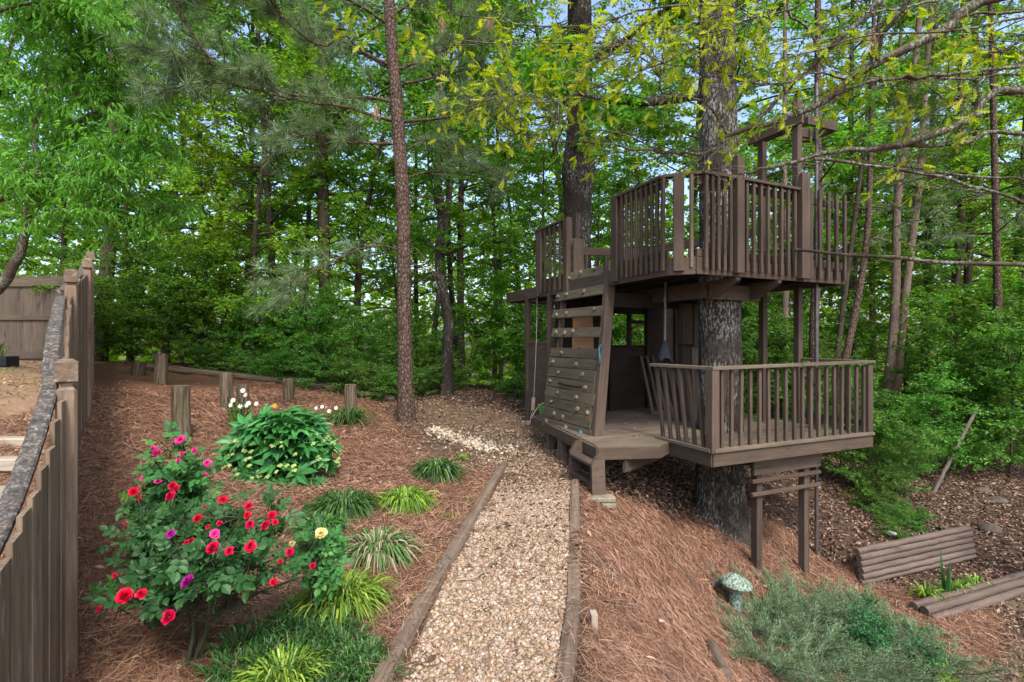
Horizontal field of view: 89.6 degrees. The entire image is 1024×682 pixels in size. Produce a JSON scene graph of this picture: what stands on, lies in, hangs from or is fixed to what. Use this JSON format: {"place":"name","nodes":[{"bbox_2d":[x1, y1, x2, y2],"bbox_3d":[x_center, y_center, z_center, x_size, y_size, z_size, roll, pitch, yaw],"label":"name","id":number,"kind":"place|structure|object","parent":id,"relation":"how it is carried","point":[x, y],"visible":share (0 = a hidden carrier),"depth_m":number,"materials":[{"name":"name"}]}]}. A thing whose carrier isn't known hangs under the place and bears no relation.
{"place":"outdoors","nodes":[
{"label":"outdoors","id":0,"kind":"place"},
{"bbox_2d":[402,467,570,681],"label":"gravel","id":1,"kind":"structure","parent":0,"point":[459,648],"depth_m":3.24,"materials":[{"name":"gravel"}]},
{"bbox_2d":[365,456,594,681],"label":"blown needles","id":2,"kind":"object","parent":1,"relation":"on","point":[502,595],"visible":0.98,"depth_m":3.16,"materials":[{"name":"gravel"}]},
{"bbox_2d":[0,347,1023,681],"bbox_3d":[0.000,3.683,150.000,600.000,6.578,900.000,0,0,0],"label":"ground","id":3,"kind":"structure","parent":0,"point":[106,373],"depth_m":6.10,"materials":[{"name":"soil"}]},
{"bbox_2d":[0,276,64,360],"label":"back fence","id":4,"kind":"object","parent":3,"relation":"on","point":[24,317],"visible":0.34,"depth_m":10.71,"materials":[{"name":"brown wood"}]},
{"bbox_2d":[0,252,94,681],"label":"fence","id":5,"kind":"object","parent":3,"relation":"on","point":[39,602],"visible":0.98,"depth_m":2.38,"materials":[{"name":"brown wood"}]},
{"bbox_2d":[0,35,148,329],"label":"woodland tree","id":6,"kind":"object","parent":3,"relation":"on","point":[63,240],"visible":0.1,"depth_m":14.37,"materials":[{"name":"green plant"}]},
{"bbox_2d":[28,244,166,360],"bbox_3d":[-9.264,-0.690,11.672,2.429,2.867,3.098,0,0,-31],"label":"undergrowth shrub","id":7,"kind":"object","parent":3,"relation":"on","point":[103,307],"visible":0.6,"depth_m":11.57,"materials":[{"name":"green plant"}]},
{"bbox_2d":[0,0,215,294],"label":"fruit tree","id":8,"kind":"object","parent":3,"relation":"on","point":[31,185],"visible":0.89,"depth_m":7.75,"materials":[{"name":"green plant"}]},
{"bbox_2d":[0,72,248,360],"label":"woodland tree","id":9,"kind":"object","parent":3,"relation":"on","point":[63,249],"visible":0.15,"depth_m":13.84,"materials":[{"name":"green plant"}]},
{"bbox_2d":[65,242,192,361],"bbox_3d":[-9.689,-0.857,12.903,3.130,3.440,3.359,0,0,-26],"label":"undergrowth shrub","id":10,"kind":"object","parent":3,"relation":"on","point":[127,260],"visible":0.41,"depth_m":12.48,"materials":[{"name":"green plant"}]},
{"bbox_2d":[0,0,345,360],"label":"woodland tree","id":11,"kind":"object","parent":3,"relation":"on","point":[254,24],"visible":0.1,"depth_m":12.90,"materials":[{"name":"green plant"}]},
{"bbox_2d":[119,420,229,515],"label":"rose bush","id":12,"kind":"object","parent":3,"relation":"on","point":[188,475],"visible":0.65,"depth_m":3.43,"materials":[{"name":"green plant"}]},
{"bbox_2d":[44,0,305,353],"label":"woodland tree","id":13,"kind":"object","parent":3,"relation":"on","point":[171,192],"visible":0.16,"depth_m":16.22,"materials":[{"name":"green plant"}]},
{"bbox_2d":[116,217,240,362],"bbox_3d":[-8.418,-1.066,12.930,3.223,3.848,2.630,0,0,43],"label":"undergrowth shrub","id":14,"kind":"object","parent":3,"relation":"on","point":[140,276],"visible":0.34,"depth_m":12.57,"materials":[{"name":"green plant"}]},
{"bbox_2d":[170,385,191,440],"bbox_3d":[-3.866,0.890,6.026,0.211,0.740,0.211,-1,0,0],"label":"log post","id":15,"kind":"object","parent":3,"relation":"on","point":[180,406],"visible":0.63,"depth_m":5.95,"materials":[{"name":"brown wood"}]},
{"bbox_2d":[119,262,244,365],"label":"undergrowth shrub","id":16,"kind":"object","parent":3,"relation":"on","point":[166,298],"visible":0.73,"depth_m":12.27,"materials":[{"name":"green plant"}]},
{"bbox_2d":[93,90,296,363],"bbox_3d":[-8.308,-2.761,14.145,4.512,7.373,4.647,1,-1,25],"label":"woodland tree","id":17,"kind":"object","parent":3,"relation":"on","point":[227,233],"visible":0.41,"depth_m":13.40,"materials":[{"name":"green plant"}]},
{"bbox_2d":[82,469,317,667],"bbox_3d":[-1.694,1.218,2.692,1.443,0.970,0.796,0,0,27],"label":"rose bush","id":18,"kind":"object","parent":3,"relation":"on","point":[176,562],"visible":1,"depth_m":2.55,"materials":[{"name":"green plant"}]},
{"bbox_2d":[152,228,297,366],"bbox_3d":[-7.148,-0.847,13.046,3.239,3.822,4.130,0,0,-37],"label":"undergrowth shrub","id":19,"kind":"object","parent":3,"relation":"on","point":[222,274],"visible":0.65,"depth_m":12.41,"materials":[{"name":"green plant"}]},
{"bbox_2d":[106,0,375,370],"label":"woodland tree","id":20,"kind":"object","parent":3,"relation":"on","point":[257,204],"visible":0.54,"depth_m":12.70,"materials":[{"name":"green plant"}]},
{"bbox_2d":[131,0,371,365],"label":"woodland tree","id":21,"kind":"object","parent":3,"relation":"on","point":[278,223],"visible":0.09,"depth_m":17.70,"materials":[{"name":"green plant"}]},
{"bbox_2d":[138,0,369,369],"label":"woodland tree","id":22,"kind":"object","parent":3,"relation":"on","point":[270,219],"visible":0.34,"depth_m":15.29,"materials":[{"name":"green plant"}]},
{"bbox_2d":[212,281,310,370],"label":"undergrowth shrub","id":23,"kind":"object","parent":3,"relation":"on","point":[248,338],"visible":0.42,"depth_m":12.44,"materials":[{"name":"green plant"}]},
{"bbox_2d":[211,403,344,488],"bbox_3d":[-2.503,1.094,5.585,1.389,0.828,1.137,0,0,0],"label":"hellebore","id":24,"kind":"object","parent":3,"relation":"on","point":[279,444],"visible":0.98,"depth_m":5.34,"materials":[{"name":"green plant"}]},
{"bbox_2d":[225,638,342,681],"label":"liriope clump","id":25,"kind":"object","parent":3,"relation":"on","point":[258,676],"visible":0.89,"depth_m":2.48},
{"bbox_2d":[177,588,409,681],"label":"mondo grass","id":26,"kind":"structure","parent":3,"relation":"on","point":[357,651],"depth_m":2.66,"materials":[{"name":"plant"}]},
{"bbox_2d":[238,252,348,375],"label":"undergrowth shrub","id":27,"kind":"object","parent":3,"relation":"on","point":[266,338],"visible":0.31,"depth_m":12.71,"materials":[{"name":"green plant"}]},
{"bbox_2d":[208,0,391,364],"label":"woodland tree","id":28,"kind":"object","parent":3,"relation":"on","point":[308,216],"visible":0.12,"depth_m":17.48,"materials":[{"name":"green plant"}]},
{"bbox_2d":[267,338,353,389],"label":"bush","id":29,"kind":"object","parent":3,"relation":"on","point":[307,358],"visible":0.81,"depth_m":11.49,"materials":[{"name":"green plant"}]},
{"bbox_2d":[271,504,351,609],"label":"rose bush","id":30,"kind":"object","parent":3,"relation":"on","point":[324,540],"visible":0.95,"depth_m":2.88,"materials":[{"name":"green plant"}]},
{"bbox_2d":[268,287,363,379],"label":"undergrowth shrub","id":31,"kind":"object","parent":3,"relation":"on","point":[317,319],"visible":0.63,"depth_m":12.08,"materials":[{"name":"green plant"}]},
{"bbox_2d":[167,0,495,372],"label":"woodland tree","id":32,"kind":"object","parent":3,"relation":"on","point":[324,194],"visible":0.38,"depth_m":14.14,"materials":[{"name":"green plant"}]},
{"bbox_2d":[276,277,397,381],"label":"undergrowth shrub","id":33,"kind":"object","parent":3,"relation":"on","point":[327,301],"visible":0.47,"depth_m":12.46,"materials":[{"name":"green plant"}]},
{"bbox_2d":[276,566,405,628],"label":"liriope clump","id":34,"kind":"object","parent":3,"relation":"on","point":[360,589],"visible":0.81,"depth_m":3.06,"materials":[{"name":"plant"}]},
{"bbox_2d":[296,486,390,523],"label":"liriope clump","id":35,"kind":"object","parent":3,"relation":"on","point":[350,502],"visible":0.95,"depth_m":4.54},
{"bbox_2d":[230,0,478,375],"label":"woodland tree","id":36,"kind":"object","parent":3,"relation":"on","point":[343,201],"visible":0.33,"depth_m":14.41,"materials":[{"name":"green plant"}]},
{"bbox_2d":[333,349,397,400],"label":"ground cover","id":37,"kind":"object","parent":3,"relation":"on","point":[348,369],"visible":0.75,"depth_m":10.98,"materials":[{"name":"green plant"}]},
{"bbox_2d":[326,307,419,384],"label":"undergrowth shrub","id":38,"kind":"object","parent":3,"relation":"on","point":[370,342],"visible":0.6,"depth_m":11.94,"materials":[{"name":"green plant"}]},
{"bbox_2d":[335,524,431,576],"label":"liriope clump","id":39,"kind":"object","parent":3,"relation":"on","point":[380,546],"visible":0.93,"depth_m":3.75,"materials":[{"name":"plant"}]},
{"bbox_2d":[333,174,456,376],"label":"woodland tree","id":40,"kind":"object","parent":3,"relation":"on","point":[391,262],"visible":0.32,"depth_m":18.38,"materials":[{"name":"green plant"}]},
{"bbox_2d":[369,485,441,518],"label":"liriope clump","id":41,"kind":"object","parent":3,"relation":"on","point":[410,498],"visible":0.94,"depth_m":4.84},
{"bbox_2d":[369,558,451,681],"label":"landscape timber","id":42,"kind":"object","parent":3,"relation":"on","point":[387,666],"visible":0.84,"depth_m":2.87,"materials":[{"name":"brown wood"}]},
{"bbox_2d":[363,302,465,386],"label":"undergrowth shrub","id":43,"kind":"object","parent":3,"relation":"on","point":[417,326],"visible":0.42,"depth_m":12.32,"materials":[{"name":"green plant"}]},
{"bbox_2d":[329,0,508,369],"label":"woodland tree","id":44,"kind":"object","parent":3,"relation":"on","point":[375,282],"visible":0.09,"depth_m":24.01,"materials":[{"name":"green plant"}]},
{"bbox_2d":[333,1,527,366],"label":"woodland tree","id":45,"kind":"object","parent":3,"relation":"on","point":[451,293],"visible":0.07,"depth_m":21.68,"materials":[{"name":"green plant"}]},
{"bbox_2d":[404,457,471,485],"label":"liriope clump","id":46,"kind":"object","parent":3,"relation":"on","point":[439,468],"visible":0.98,"depth_m":5.96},
{"bbox_2d":[340,0,536,396],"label":"twisted tree","id":47,"kind":"object","parent":3,"relation":"on","point":[418,235],"visible":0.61,"depth_m":11.48,"materials":[{"name":"green plant"}]},
{"bbox_2d":[333,0,564,381],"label":"woodland tree","id":48,"kind":"object","parent":3,"relation":"on","point":[457,210],"visible":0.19,"depth_m":16.87,"materials":[{"name":"green plant"}]},
{"bbox_2d":[372,0,547,380],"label":"woodland tree","id":49,"kind":"object","parent":3,"relation":"on","point":[437,300],"visible":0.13,"depth_m":14.67,"materials":[{"name":"green plant"}]},
{"bbox_2d":[400,0,543,385],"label":"woodland tree","id":50,"kind":"object","parent":3,"relation":"on","point":[487,129],"visible":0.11,"depth_m":15.58,"materials":[{"name":"green plant"}]},
{"bbox_2d":[426,294,521,386],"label":"undergrowth shrub","id":51,"kind":"object","parent":3,"relation":"on","point":[481,361],"visible":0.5,"depth_m":13.24,"materials":[{"name":"green plant"}]},
{"bbox_2d":[441,462,506,563],"bbox_3d":[-0.299,1.622,5.211,0.114,0.112,2.847,0,0,7],"label":"landscape timber","id":52,"kind":"object","parent":3,"relation":"on","point":[457,543],"visible":0.81,"depth_m":4.61,"materials":[{"name":"brown wood"}]},
{"bbox_2d":[91,0,879,423],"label":"pine tree","id":53,"kind":"object","parent":3,"relation":"on","point":[255,72],"visible":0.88,"depth_m":8.15,"materials":[{"name":"green plant"}]},
{"bbox_2d":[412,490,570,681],"bbox_3d":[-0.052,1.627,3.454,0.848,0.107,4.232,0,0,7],"label":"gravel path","id":54,"kind":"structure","parent":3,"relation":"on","point":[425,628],"depth_m":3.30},
{"bbox_2d":[434,77,566,384],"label":"woodland tree","id":55,"kind":"object","parent":3,"relation":"on","point":[499,262],"visible":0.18,"depth_m":17.90,"materials":[{"name":"green plant"}]},
{"bbox_2d":[449,247,554,390],"bbox_3d":[-0.074,-0.332,12.922,3.223,3.848,2.630,0,0,22],"label":"undergrowth shrub","id":56,"kind":"object","parent":3,"relation":"on","point":[501,338],"visible":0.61,"depth_m":12.56,"materials":[{"name":"green plant"}]},
{"bbox_2d":[0,381,1023,681],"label":"straw","id":57,"kind":"object","parent":3,"relation":"on","point":[660,675],"visible":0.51,"depth_m":4.57,"materials":[{"name":"plant"}]},
{"bbox_2d":[0,360,976,681],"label":"fallen petals","id":58,"kind":"object","parent":57,"relation":"on","point":[178,666],"depth_m":6.13,"materials":[{"name":"plant"}]},
{"bbox_2d":[416,421,615,475],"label":"stray gravel","id":59,"kind":"structure","parent":3,"relation":"on","point":[525,451],"depth_m":7.35,"materials":[{"name":"gravel"}]},
{"bbox_2d":[444,122,638,370],"bbox_3d":[0.878,-1.973,14.183,4.925,7.318,4.751,0,0,24],"label":"woodland tree","id":60,"kind":"object","parent":3,"relation":"on","point":[517,280],"visible":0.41,"depth_m":13.95,"materials":[{"name":"green plant"}]},
{"bbox_2d":[441,0,670,267],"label":"woodland tree","id":61,"kind":"object","parent":3,"relation":"on","point":[557,181],"visible":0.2,"depth_m":16.93,"materials":[{"name":"green plant"}]},
{"bbox_2d":[428,0,697,297],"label":"oak tree","id":62,"kind":"object","parent":3,"relation":"on","point":[577,195],"visible":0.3,"depth_m":10.32,"materials":[{"name":"green plant"}]},
{"bbox_2d":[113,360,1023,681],"bbox_3d":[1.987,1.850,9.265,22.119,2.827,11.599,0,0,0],"label":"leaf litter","id":63,"kind":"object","parent":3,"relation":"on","point":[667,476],"visible":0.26,"depth_m":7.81,"materials":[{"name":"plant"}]},
{"bbox_2d":[0,24,1022,406],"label":"woods","id":64,"kind":"object","parent":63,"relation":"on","point":[346,290],"visible":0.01,"depth_m":31.75,"materials":[{"name":"green plant"}]},
{"bbox_2d":[822,407,933,503],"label":"undergrowth shrub","id":65,"kind":"object","parent":63,"relation":"on","point":[895,476],"visible":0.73,"depth_m":8.39,"materials":[{"name":"green plant"}]},
{"bbox_2d":[555,604,581,681],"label":"landscape timber","id":66,"kind":"object","parent":3,"relation":"on","point":[569,645],"visible":0.89,"depth_m":2.75,"materials":[{"name":"brown wood"}]},
{"bbox_2d":[565,478,581,610],"bbox_3d":[0.542,1.626,4.474,0.114,0.114,2.518,0,2,7],"label":"landscape timber","id":67,"kind":"object","parent":3,"relation":"on","point":[574,579],"visible":0.7,"depth_m":3.80,"materials":[{"name":"brown wood"}]},
{"bbox_2d":[513,145,659,340],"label":"woodland tree","id":68,"kind":"object","parent":3,"relation":"on","point":[597,203],"visible":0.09,"depth_m":14.03,"materials":[{"name":"green plant"}]},
{"bbox_2d":[492,0,750,549],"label":"oak tree","id":69,"kind":"object","parent":3,"relation":"on","point":[720,497],"visible":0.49,"depth_m":6.77,"materials":[{"name":"green plant"}]},
{"bbox_2d":[315,0,1023,266],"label":"oak tree","id":70,"kind":"object","parent":3,"relation":"on","point":[955,18],"visible":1,"depth_m":4.95,"materials":[{"name":"green plant"}]},
{"bbox_2d":[594,65,781,373],"bbox_3d":[4.708,-2.688,15.688,6.385,9.885,6.317,2,2,28],"label":"woodland tree","id":71,"kind":"object","parent":3,"relation":"on","point":[622,184],"visible":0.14,"depth_m":15.09,"materials":[{"name":"green plant"}]},
{"bbox_2d":[506,83,875,574],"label":"tree house","id":72,"kind":"structure","parent":3,"relation":"on","point":[621,281],"depth_m":6.51,"materials":[{"name":"brown wood"}]},
{"bbox_2d":[604,3,806,313],"bbox_3d":[7.096,-6.606,19.715,7.262,18.506,7.611,-2,2,-18],"label":"woodland tree","id":73,"kind":"object","parent":3,"relation":"on","point":[696,195],"visible":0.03,"depth_m":19.38,"materials":[{"name":"green plant"}]},
{"bbox_2d":[594,0,888,239],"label":"woodland tree","id":74,"kind":"object","parent":3,"relation":"on","point":[669,223],"visible":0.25,"depth_m":14.15,"materials":[{"name":"green plant"}]},
{"bbox_2d":[742,291,841,418],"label":"undergrowth shrub","id":75,"kind":"object","parent":3,"relation":"on","point":[753,318],"visible":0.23,"depth_m":12.01,"materials":[{"name":"green plant"}]},
{"bbox_2d":[742,326,851,420],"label":"undergrowth shrub","id":76,"kind":"object","parent":3,"relation":"on","point":[777,358],"visible":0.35,"depth_m":11.53,"materials":[{"name":"green plant"}]},
{"bbox_2d":[736,2,880,414],"bbox_3d":[7.675,-3.967,13.779,3.160,12.636,4.129,0,0,0],"label":"slender tree","id":77,"kind":"object","parent":3,"relation":"on","point":[785,303],"visible":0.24,"depth_m":13.95,"materials":[{"name":"green plant"}]},
{"bbox_2d":[735,0,929,458],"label":"slender tree","id":78,"kind":"object","parent":3,"relation":"on","point":[838,136],"visible":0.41,"depth_m":10.46,"materials":[{"name":"green plant"}]},
{"bbox_2d":[738,60,953,404],"bbox_3d":[8.928,-2.436,14.958,5.544,9.852,5.598,3,5,22],"label":"woodland tree","id":79,"kind":"object","parent":3,"relation":"on","point":[880,292],"visible":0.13,"depth_m":14.37,"materials":[{"name":"green plant"}]},
{"bbox_2d":[749,0,955,407],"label":"slender tree","id":80,"kind":"object","parent":3,"relation":"on","point":[852,225],"visible":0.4,"depth_m":12.98,"materials":[{"name":"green plant"}]},
{"bbox_2d":[803,294,905,413],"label":"undergrowth shrub","id":81,"kind":"object","parent":3,"relation":"on","point":[863,336],"visible":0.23,"depth_m":14.34,"materials":[{"name":"green plant"}]},
{"bbox_2d":[707,559,1014,681],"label":"juniper","id":82,"kind":"object","parent":3,"relation":"on","point":[804,610],"visible":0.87,"depth_m":4.77,"materials":[{"name":"green plant"}]},
{"bbox_2d":[771,355,951,482],"bbox_3d":[5.965,1.503,9.102,2.159,2.548,2.753,0,0,-40],"label":"undergrowth shrub","id":83,"kind":"object","parent":3,"relation":"on","point":[877,415],"visible":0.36,"depth_m":8.69,"materials":[{"name":"green plant"}]},
{"bbox_2d":[843,600,906,653],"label":"sapling","id":84,"kind":"object","parent":3,"relation":"on","point":[876,639],"visible":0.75,"depth_m":4.92,"materials":[{"name":"green plant"}]},
{"bbox_2d":[802,0,949,359],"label":"slender tree","id":85,"kind":"object","parent":3,"relation":"on","point":[905,91],"visible":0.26,"depth_m":14.32,"materials":[{"name":"green plant"}]},
{"bbox_2d":[737,0,1022,358],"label":"woodland tree","id":86,"kind":"object","parent":3,"relation":"on","point":[969,171],"visible":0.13,"depth_m":15.66,"materials":[{"name":"green plant"}]},
{"bbox_2d":[770,1,990,408],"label":"woodland tree","id":87,"kind":"object","parent":3,"relation":"on","point":[879,221],"visible":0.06,"depth_m":21.97,"materials":[{"name":"green plant"}]},
{"bbox_2d":[805,0,970,426],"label":"pine tree","id":88,"kind":"object","parent":3,"relation":"on","point":[869,209],"visible":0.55,"depth_m":12.20,"materials":[{"name":"green plant"}]},
{"bbox_2d":[855,414,948,494],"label":"undergrowth shrub","id":89,"kind":"object","parent":3,"relation":"on","point":[914,451],"visible":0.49,"depth_m":8.77,"materials":[{"name":"green plant"}]},
{"bbox_2d":[823,138,989,412],"bbox_3d":[13.648,-2.075,18.031,4.908,9.887,4.501,0,0,28],"label":"woodland tree","id":90,"kind":"object","parent":3,"relation":"on","point":[884,349],"visible":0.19,"depth_m":17.90,"materials":[{"name":"green plant"}]},
{"bbox_2d":[805,0,1023,423],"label":"slender tree","id":91,"kind":"object","parent":3,"relation":"on","point":[894,319],"visible":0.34,"depth_m":13.44,"materials":[{"name":"green plant"}]},
{"bbox_2d":[853,525,976,584],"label":"log wall","id":92,"kind":"structure","parent":3,"relation":"on","point":[882,561],"depth_m":6.85,"materials":[{"name":"brown wood"}]},
{"bbox_2d":[848,3,990,419],"bbox_3d":[11.181,-7.436,13.885,4.152,19.891,3.232,0,0,15],"label":"slender tree","id":93,"kind":"object","parent":3,"relation":"on","point":[906,282],"visible":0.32,"depth_m":13.71,"materials":[{"name":"green plant"}]},
{"bbox_2d":[849,104,1023,417],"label":"woodland tree","id":94,"kind":"object","parent":3,"relation":"on","point":[1014,170],"visible":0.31,"depth_m":14.56,"materials":[{"name":"green plant"}]},
{"bbox_2d":[862,0,1023,346],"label":"woodland tree","id":95,"kind":"object","parent":3,"relation":"on","point":[981,128],"visible":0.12,"depth_m":18.89,"materials":[{"name":"green plant"}]},
{"bbox_2d":[874,0,1023,302],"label":"woodland tree","id":96,"kind":"object","parent":3,"relation":"on","point":[1001,82],"visible":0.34,"depth_m":15.23,"materials":[{"name":"green plant"}]},
{"bbox_2d":[889,357,1011,474],"bbox_3d":[8.280,1.548,9.879,2.054,2.497,1.887,0,0,21],"label":"undergrowth shrub","id":97,"kind":"object","parent":3,"relation":"on","point":[932,401],"visible":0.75,"depth_m":9.76,"materials":[{"name":"green plant"}]},
{"bbox_2d":[879,0,1023,420],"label":"slender tree","id":98,"kind":"object","parent":3,"relation":"on","point":[964,217],"visible":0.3,"depth_m":14.89,"materials":[{"name":"green plant"}]},
{"bbox_2d":[880,0,1023,450],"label":"pine tree","id":99,"kind":"object","parent":3,"relation":"on","point":[996,250],"visible":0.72,"depth_m":11.52,"materials":[{"name":"green plant"}]},
{"bbox_2d":[880,255,1023,435],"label":"undergrowth shrub","id":100,"kind":"object","parent":3,"relation":"on","point":[955,293],"visible":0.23,"depth_m":12.94,"materials":[{"name":"green plant"}]},
{"bbox_2d":[886,287,1023,464],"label":"undergrowth shrub","id":101,"kind":"object","parent":3,"relation":"on","point":[936,322],"visible":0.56,"depth_m":11.12,"materials":[{"name":"green plant"}]},
{"bbox_2d":[903,182,1023,444],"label":"slender tree","id":102,"kind":"object","parent":3,"relation":"on","point":[948,252],"visible":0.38,"depth_m":13.22,"materials":[{"name":"green plant"}]},
{"bbox_2d":[909,571,1023,620],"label":"log wall","id":103,"kind":"structure","parent":3,"relation":"on","point":[987,594],"depth_m":6.07,"materials":[{"name":"brown wood"}]},
{"bbox_2d":[910,302,1023,476],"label":"undergrowth shrub","id":104,"kind":"object","parent":3,"relation":"on","point":[1008,414],"visible":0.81,"depth_m":10.13,"materials":[{"name":"green plant"}]},
{"bbox_2d":[940,271,1023,446],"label":"undergrowth shrub","id":105,"kind":"object","parent":3,"relation":"on","point":[1010,298],"visible":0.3,"depth_m":11.43,"materials":[{"name":"green plant"}]},
{"bbox_2d":[0,0,1023,350],"label":"sky","id":106,"kind":"structure","parent":0,"point":[546,22],"materials":[{"name":"white"}]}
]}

